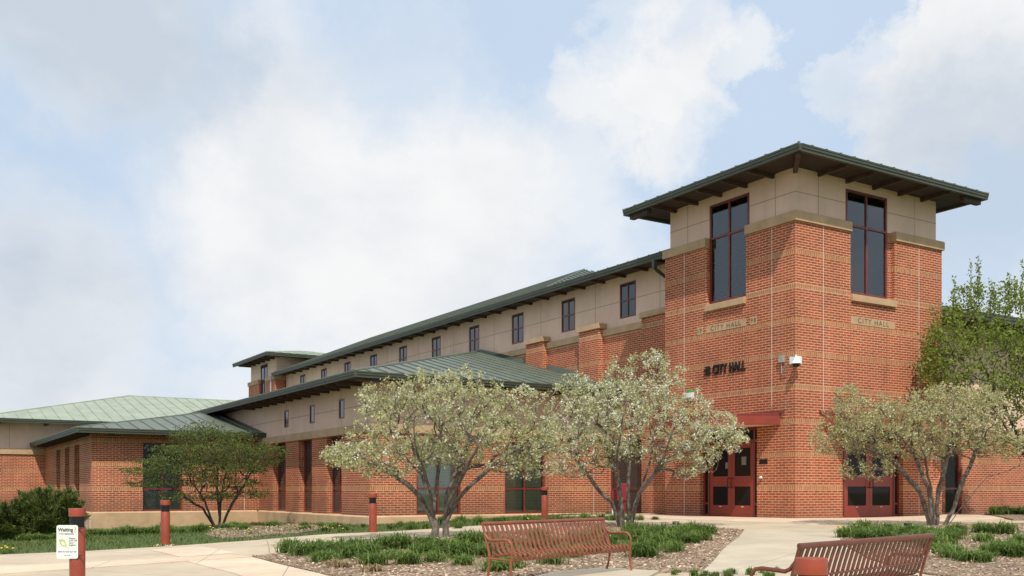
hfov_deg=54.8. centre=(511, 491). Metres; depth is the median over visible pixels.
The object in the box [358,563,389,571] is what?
dry clump
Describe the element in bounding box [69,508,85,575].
bollard lamp
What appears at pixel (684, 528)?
daylily clump
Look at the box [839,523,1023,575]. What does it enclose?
mulch bed
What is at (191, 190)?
sky
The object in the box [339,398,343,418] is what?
window
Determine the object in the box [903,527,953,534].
daylily clump
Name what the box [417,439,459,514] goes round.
window
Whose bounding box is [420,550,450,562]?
daylily clump
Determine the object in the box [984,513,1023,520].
mulch bed
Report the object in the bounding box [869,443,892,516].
door
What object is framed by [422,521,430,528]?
grass tuft
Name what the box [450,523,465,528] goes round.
grass tuft
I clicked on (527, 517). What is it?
grass tuft
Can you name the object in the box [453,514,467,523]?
grass tuft
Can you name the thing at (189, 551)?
paving patch
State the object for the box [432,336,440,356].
window
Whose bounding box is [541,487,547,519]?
bollard lamp
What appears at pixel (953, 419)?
blossoming tree
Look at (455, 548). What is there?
daylily clump
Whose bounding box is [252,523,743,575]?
mulch bed
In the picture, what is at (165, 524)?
bollard lamp
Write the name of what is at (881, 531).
daylily clump
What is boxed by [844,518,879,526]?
daylily clump
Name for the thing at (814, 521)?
entrance paving
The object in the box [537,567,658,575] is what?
bench pad
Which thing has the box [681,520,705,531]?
daylily clump
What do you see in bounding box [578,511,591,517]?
grass tuft
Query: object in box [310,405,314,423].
window
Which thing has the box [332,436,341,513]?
window
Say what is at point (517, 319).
window
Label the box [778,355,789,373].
junction box
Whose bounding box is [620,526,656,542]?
daylily clump
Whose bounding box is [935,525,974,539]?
daylily clump
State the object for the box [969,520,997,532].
daylily clump
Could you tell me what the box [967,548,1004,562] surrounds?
daylily clump
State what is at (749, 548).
path
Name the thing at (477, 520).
grass tuft
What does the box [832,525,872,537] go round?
daylily clump
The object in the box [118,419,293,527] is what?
leafy tree
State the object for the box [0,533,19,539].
border plant
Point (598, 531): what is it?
daylily clump
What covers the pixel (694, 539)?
daylily clump
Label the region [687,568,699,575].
grass tuft
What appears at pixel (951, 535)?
daylily clump
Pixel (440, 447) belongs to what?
blossoming tree
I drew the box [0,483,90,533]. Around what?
juniper
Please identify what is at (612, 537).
daylily clump
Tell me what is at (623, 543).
daylily clump
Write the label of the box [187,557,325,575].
paving patch
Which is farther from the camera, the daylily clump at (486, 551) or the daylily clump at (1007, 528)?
the daylily clump at (1007, 528)
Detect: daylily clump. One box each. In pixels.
[264,536,308,552]
[283,539,324,555]
[302,537,326,548]
[304,547,356,562]
[307,536,366,554]
[331,541,368,558]
[339,550,399,565]
[344,536,375,543]
[347,540,388,553]
[360,532,407,549]
[373,547,403,559]
[381,531,422,549]
[390,548,428,564]
[406,540,440,554]
[414,533,443,543]
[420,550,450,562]
[424,534,473,553]
[430,538,484,558]
[444,552,480,565]
[447,528,486,546]
[471,540,494,555]
[471,557,528,571]
[475,539,514,557]
[476,529,507,542]
[484,533,522,545]
[495,556,531,568]
[501,543,534,557]
[513,534,554,550]
[519,527,556,538]
[536,552,573,564]
[543,536,569,548]
[551,542,584,557]
[564,529,599,543]
[571,540,604,551]
[583,525,615,538]
[589,532,623,546]
[613,528,626,539]
[613,538,634,552]
[618,520,646,531]
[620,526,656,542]
[621,538,674,557]
[628,530,687,549]
[629,522,657,531]
[641,522,679,537]
[651,526,693,544]
[658,539,695,552]
[667,522,696,534]
[679,530,704,543]
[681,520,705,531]
[681,528,722,540]
[697,522,721,534]
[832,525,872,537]
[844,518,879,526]
[844,523,875,529]
[844,526,875,538]
[863,523,888,530]
[866,526,904,537]
[877,520,899,530]
[886,524,918,535]
[890,522,930,534]
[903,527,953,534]
[910,532,958,548]
[916,524,947,531]
[919,541,962,553]
[930,528,963,544]
[933,542,975,558]
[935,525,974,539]
[942,521,976,534]
[945,548,984,561]
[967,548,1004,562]
[968,531,1001,542]
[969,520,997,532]
[969,539,1015,556]
[980,519,1021,534]
[986,536,1022,545]
[996,531,1023,543]
[996,540,1023,557]
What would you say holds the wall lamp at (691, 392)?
attached to the city hall
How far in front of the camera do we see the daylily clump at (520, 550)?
16.29 m
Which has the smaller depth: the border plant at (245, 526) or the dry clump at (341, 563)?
the dry clump at (341, 563)
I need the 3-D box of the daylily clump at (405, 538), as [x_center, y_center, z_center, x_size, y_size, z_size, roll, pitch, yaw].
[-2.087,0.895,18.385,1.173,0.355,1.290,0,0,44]
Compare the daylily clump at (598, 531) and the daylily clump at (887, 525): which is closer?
the daylily clump at (598, 531)
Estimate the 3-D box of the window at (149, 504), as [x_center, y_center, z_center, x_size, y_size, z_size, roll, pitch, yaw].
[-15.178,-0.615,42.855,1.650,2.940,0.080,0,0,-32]
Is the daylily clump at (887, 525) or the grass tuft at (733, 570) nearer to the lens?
the grass tuft at (733, 570)
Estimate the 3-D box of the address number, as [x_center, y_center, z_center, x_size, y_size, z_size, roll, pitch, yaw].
[7.939,-0.935,31.242,0.026,0.150,0.340,0,0,-32]
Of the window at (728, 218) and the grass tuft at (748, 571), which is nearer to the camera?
the grass tuft at (748, 571)
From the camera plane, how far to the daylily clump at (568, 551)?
16.72 m
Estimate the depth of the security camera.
29.88 m
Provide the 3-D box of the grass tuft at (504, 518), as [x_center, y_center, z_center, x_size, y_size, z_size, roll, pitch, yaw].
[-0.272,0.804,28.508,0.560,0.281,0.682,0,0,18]
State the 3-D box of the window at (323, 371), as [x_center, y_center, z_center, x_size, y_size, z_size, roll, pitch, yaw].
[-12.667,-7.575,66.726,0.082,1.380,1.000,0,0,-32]
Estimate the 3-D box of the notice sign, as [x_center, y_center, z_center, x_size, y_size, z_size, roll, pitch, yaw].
[-5.868,0.672,13.098,0.335,0.445,0.029,0,0,0]
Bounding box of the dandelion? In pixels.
[0,547,9,554]
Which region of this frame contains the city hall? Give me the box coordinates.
[0,141,1023,529]
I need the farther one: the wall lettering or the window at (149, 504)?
the window at (149, 504)
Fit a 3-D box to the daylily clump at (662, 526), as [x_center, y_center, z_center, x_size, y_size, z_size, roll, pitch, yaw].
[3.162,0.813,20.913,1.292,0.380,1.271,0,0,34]
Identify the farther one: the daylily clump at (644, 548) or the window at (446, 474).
the window at (446, 474)
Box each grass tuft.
[299,521,309,526]
[318,526,331,531]
[326,521,336,528]
[341,525,352,530]
[392,521,404,526]
[403,520,419,529]
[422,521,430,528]
[437,513,442,524]
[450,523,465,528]
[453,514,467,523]
[469,514,484,525]
[497,515,511,520]
[520,513,534,520]
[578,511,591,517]
[594,513,606,519]
[607,513,617,520]
[636,513,646,519]
[670,570,678,574]
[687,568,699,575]
[728,567,738,573]
[745,566,757,574]
[761,571,771,575]
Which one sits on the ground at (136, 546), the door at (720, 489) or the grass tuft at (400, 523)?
the grass tuft at (400, 523)
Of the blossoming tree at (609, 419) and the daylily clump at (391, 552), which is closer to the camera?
the daylily clump at (391, 552)
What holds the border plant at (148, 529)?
on the ground at (136, 546)
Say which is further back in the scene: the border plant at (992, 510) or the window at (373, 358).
the window at (373, 358)
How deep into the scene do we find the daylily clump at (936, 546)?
16.26 m
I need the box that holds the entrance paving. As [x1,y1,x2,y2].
[560,513,1004,524]
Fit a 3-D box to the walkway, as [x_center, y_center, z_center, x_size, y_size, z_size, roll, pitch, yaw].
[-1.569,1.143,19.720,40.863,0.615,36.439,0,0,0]
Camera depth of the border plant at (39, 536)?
27.71 m
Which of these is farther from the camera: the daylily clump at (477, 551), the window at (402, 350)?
the window at (402, 350)
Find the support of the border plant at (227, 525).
on the mulch bed at (223, 535)
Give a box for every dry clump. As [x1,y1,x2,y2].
[314,559,344,565]
[327,559,354,567]
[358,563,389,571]
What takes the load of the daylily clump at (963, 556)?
on the mulch bed at (951, 570)
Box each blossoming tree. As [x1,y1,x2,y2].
[319,363,568,536]
[540,348,749,526]
[806,380,1023,525]
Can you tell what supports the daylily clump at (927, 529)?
on the mulch bed at (951, 570)
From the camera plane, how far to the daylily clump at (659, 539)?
17.97 m
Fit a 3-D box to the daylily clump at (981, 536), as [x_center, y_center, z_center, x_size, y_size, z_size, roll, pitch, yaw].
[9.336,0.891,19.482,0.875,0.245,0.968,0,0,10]
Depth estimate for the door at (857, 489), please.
31.91 m
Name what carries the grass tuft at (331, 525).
on the mulch bed at (223, 535)
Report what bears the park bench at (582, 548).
on the bench pad
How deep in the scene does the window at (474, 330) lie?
49.49 m
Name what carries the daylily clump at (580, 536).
on the mulch bed at (535, 565)
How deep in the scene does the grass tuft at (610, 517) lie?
29.68 m
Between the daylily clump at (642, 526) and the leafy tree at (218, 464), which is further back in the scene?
the leafy tree at (218, 464)
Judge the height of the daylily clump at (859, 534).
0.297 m
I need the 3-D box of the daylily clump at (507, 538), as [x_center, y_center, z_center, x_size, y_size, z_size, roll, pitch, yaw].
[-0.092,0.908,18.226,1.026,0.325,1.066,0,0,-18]
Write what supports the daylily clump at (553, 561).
on the mulch bed at (535, 565)
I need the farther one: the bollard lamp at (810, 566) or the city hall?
the city hall
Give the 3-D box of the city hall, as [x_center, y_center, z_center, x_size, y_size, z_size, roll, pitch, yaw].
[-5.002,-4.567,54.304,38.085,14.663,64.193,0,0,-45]
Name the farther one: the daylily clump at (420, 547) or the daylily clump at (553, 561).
the daylily clump at (420, 547)
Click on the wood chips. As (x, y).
(545, 570)
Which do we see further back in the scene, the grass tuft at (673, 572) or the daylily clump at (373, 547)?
the daylily clump at (373, 547)
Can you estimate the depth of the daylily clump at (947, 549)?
15.47 m
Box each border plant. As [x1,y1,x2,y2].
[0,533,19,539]
[10,533,35,540]
[23,532,47,539]
[43,531,54,538]
[47,532,55,539]
[85,527,96,535]
[85,531,99,538]
[91,528,111,535]
[108,525,123,534]
[112,524,141,535]
[137,525,158,533]
[149,522,171,533]
[171,526,188,532]
[189,523,214,531]
[218,522,235,528]
[234,523,253,529]
[260,520,284,526]
[984,505,1011,514]
[994,504,1019,513]
[1011,506,1023,513]
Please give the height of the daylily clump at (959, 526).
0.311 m
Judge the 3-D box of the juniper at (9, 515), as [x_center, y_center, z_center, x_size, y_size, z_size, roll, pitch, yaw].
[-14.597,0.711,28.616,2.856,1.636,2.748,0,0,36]
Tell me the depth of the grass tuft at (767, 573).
13.17 m
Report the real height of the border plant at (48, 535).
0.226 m
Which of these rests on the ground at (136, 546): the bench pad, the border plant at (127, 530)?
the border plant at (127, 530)
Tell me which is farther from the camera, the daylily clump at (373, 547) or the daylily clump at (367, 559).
the daylily clump at (373, 547)
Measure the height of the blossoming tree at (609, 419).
4.806 m
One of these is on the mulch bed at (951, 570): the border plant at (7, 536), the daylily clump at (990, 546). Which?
the daylily clump at (990, 546)
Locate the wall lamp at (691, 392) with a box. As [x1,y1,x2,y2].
[683,390,693,397]
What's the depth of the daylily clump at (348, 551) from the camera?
16.52 m
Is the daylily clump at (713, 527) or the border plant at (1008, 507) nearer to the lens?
the daylily clump at (713, 527)
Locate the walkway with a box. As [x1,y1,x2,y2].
[0,513,1023,575]
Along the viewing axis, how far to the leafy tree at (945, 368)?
32.31 m
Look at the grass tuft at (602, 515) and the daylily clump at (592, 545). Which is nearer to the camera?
the daylily clump at (592, 545)
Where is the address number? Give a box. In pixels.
[759,459,766,463]
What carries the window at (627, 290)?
in the city hall
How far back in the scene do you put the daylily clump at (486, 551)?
16.65 m
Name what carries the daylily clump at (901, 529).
on the mulch bed at (951, 570)
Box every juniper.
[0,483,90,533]
[0,492,57,539]
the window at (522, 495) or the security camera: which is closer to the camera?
the security camera
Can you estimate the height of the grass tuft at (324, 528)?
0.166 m
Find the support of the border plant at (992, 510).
on the mulch bed at (1016, 517)
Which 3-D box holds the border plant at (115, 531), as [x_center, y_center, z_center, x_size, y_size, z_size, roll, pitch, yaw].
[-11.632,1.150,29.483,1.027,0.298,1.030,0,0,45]
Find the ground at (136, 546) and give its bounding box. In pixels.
[0,510,640,553]
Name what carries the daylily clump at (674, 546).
on the mulch bed at (535, 565)
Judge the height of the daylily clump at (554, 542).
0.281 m
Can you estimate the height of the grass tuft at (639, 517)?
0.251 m
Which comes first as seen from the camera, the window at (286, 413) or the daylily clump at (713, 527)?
the daylily clump at (713, 527)
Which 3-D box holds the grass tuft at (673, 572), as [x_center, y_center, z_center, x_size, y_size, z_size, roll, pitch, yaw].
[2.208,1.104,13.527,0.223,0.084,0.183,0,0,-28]
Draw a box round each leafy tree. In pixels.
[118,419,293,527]
[911,256,1023,457]
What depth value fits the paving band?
15.88 m
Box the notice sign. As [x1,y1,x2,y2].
[56,525,81,558]
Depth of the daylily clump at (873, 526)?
22.31 m
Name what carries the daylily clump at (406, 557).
on the mulch bed at (535, 565)
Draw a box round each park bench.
[481,517,631,575]
[750,533,933,575]
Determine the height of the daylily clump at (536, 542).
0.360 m
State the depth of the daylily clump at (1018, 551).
15.49 m
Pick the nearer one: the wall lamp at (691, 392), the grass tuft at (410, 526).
the grass tuft at (410, 526)
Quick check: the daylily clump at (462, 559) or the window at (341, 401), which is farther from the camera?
the window at (341, 401)
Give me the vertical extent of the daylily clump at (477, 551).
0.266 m
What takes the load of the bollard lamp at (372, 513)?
on the walkway
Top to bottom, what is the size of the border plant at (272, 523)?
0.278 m
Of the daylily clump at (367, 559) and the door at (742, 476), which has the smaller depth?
the daylily clump at (367, 559)
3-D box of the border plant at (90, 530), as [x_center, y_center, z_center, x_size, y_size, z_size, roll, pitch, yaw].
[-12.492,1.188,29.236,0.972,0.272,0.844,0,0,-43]
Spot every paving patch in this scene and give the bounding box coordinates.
[149,546,234,556]
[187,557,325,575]
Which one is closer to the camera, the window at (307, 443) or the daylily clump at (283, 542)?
the daylily clump at (283, 542)
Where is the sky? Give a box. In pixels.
[0,0,1023,412]
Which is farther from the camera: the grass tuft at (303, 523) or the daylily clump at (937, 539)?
the grass tuft at (303, 523)
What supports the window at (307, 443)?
in the city hall
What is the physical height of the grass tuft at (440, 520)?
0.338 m
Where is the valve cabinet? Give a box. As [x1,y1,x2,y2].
[612,472,626,517]
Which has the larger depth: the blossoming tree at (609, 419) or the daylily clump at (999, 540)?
the blossoming tree at (609, 419)
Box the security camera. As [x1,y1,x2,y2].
[789,355,801,367]
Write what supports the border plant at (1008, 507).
on the mulch bed at (1016, 517)
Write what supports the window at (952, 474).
in the city hall
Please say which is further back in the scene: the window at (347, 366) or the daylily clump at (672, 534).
the window at (347, 366)
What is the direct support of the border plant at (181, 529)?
on the ground at (136, 546)
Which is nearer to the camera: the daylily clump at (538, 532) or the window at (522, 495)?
the daylily clump at (538, 532)
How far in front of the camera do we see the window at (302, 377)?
70.27 m
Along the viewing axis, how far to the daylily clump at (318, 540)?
18.09 m
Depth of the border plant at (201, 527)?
28.55 m
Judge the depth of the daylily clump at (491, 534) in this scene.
19.37 m
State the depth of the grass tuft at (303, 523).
32.33 m
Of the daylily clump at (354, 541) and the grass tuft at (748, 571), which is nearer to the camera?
the grass tuft at (748, 571)
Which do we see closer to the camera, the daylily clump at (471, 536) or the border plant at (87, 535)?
the daylily clump at (471, 536)
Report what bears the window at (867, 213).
in the city hall
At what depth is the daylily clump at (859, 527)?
22.05 m
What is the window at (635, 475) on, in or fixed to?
in the city hall
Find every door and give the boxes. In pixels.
[710,444,730,516]
[730,443,753,516]
[845,443,869,517]
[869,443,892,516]
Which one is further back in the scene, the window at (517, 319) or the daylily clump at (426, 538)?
the window at (517, 319)
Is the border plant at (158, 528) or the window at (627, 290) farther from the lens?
the window at (627, 290)
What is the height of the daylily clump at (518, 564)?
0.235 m
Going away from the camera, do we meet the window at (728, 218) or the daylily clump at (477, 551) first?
the daylily clump at (477, 551)
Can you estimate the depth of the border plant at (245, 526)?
28.69 m
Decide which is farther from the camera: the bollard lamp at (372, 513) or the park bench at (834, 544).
the bollard lamp at (372, 513)
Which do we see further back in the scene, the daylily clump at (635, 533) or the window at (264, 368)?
the window at (264, 368)
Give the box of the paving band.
[0,554,251,574]
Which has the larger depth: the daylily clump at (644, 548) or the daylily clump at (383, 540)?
the daylily clump at (383, 540)
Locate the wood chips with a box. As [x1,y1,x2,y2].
[209,515,1023,575]
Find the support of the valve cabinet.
on the walkway
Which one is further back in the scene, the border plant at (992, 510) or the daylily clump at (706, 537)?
the border plant at (992, 510)
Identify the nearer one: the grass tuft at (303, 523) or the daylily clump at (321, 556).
the daylily clump at (321, 556)
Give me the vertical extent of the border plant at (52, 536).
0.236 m
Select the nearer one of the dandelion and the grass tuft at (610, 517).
the dandelion
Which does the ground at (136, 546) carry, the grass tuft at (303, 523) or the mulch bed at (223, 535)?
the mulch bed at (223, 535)
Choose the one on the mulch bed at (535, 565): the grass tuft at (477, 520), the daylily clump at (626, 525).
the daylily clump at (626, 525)
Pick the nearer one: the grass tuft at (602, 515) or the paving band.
the paving band
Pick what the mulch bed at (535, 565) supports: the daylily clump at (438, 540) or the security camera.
the daylily clump at (438, 540)
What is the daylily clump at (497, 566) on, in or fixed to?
on the mulch bed at (535, 565)
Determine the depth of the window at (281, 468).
43.05 m
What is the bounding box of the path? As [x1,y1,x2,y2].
[698,529,884,575]
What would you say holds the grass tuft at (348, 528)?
on the ground at (136, 546)
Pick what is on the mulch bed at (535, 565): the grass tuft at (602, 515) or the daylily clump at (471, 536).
the daylily clump at (471, 536)
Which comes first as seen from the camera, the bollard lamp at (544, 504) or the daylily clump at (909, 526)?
the daylily clump at (909, 526)
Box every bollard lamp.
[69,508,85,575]
[160,500,170,544]
[369,493,376,531]
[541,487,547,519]
[794,557,827,575]
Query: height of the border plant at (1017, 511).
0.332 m
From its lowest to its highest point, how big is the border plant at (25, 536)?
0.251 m
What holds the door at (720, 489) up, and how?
in the city hall
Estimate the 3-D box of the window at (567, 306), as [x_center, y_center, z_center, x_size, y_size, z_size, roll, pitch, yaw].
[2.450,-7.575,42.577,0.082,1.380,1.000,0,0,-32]
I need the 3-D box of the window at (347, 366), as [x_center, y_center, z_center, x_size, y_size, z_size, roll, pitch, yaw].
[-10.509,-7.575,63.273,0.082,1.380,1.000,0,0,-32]
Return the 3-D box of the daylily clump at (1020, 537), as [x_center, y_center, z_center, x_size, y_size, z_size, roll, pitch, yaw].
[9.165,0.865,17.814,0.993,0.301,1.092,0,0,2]
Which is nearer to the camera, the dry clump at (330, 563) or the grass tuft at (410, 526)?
the dry clump at (330, 563)
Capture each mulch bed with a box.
[206,525,331,538]
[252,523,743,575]
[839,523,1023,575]
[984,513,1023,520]
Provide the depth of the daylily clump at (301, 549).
17.12 m
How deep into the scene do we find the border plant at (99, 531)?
29.17 m
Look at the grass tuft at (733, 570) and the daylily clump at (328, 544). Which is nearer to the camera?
the grass tuft at (733, 570)
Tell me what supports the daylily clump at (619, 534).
on the mulch bed at (535, 565)
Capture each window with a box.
[143,443,181,510]
[261,363,267,393]
[278,443,285,510]
[284,410,288,427]
[300,374,304,382]
[304,440,311,511]
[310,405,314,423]
[321,368,326,377]
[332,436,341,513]
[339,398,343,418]
[344,361,350,371]
[370,354,376,365]
[399,345,406,361]
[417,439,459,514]
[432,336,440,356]
[469,325,478,351]
[505,442,544,513]
[512,312,523,344]
[561,297,574,332]
[611,438,640,512]
[620,280,635,318]
[710,193,748,303]
[846,189,886,298]
[945,441,958,513]

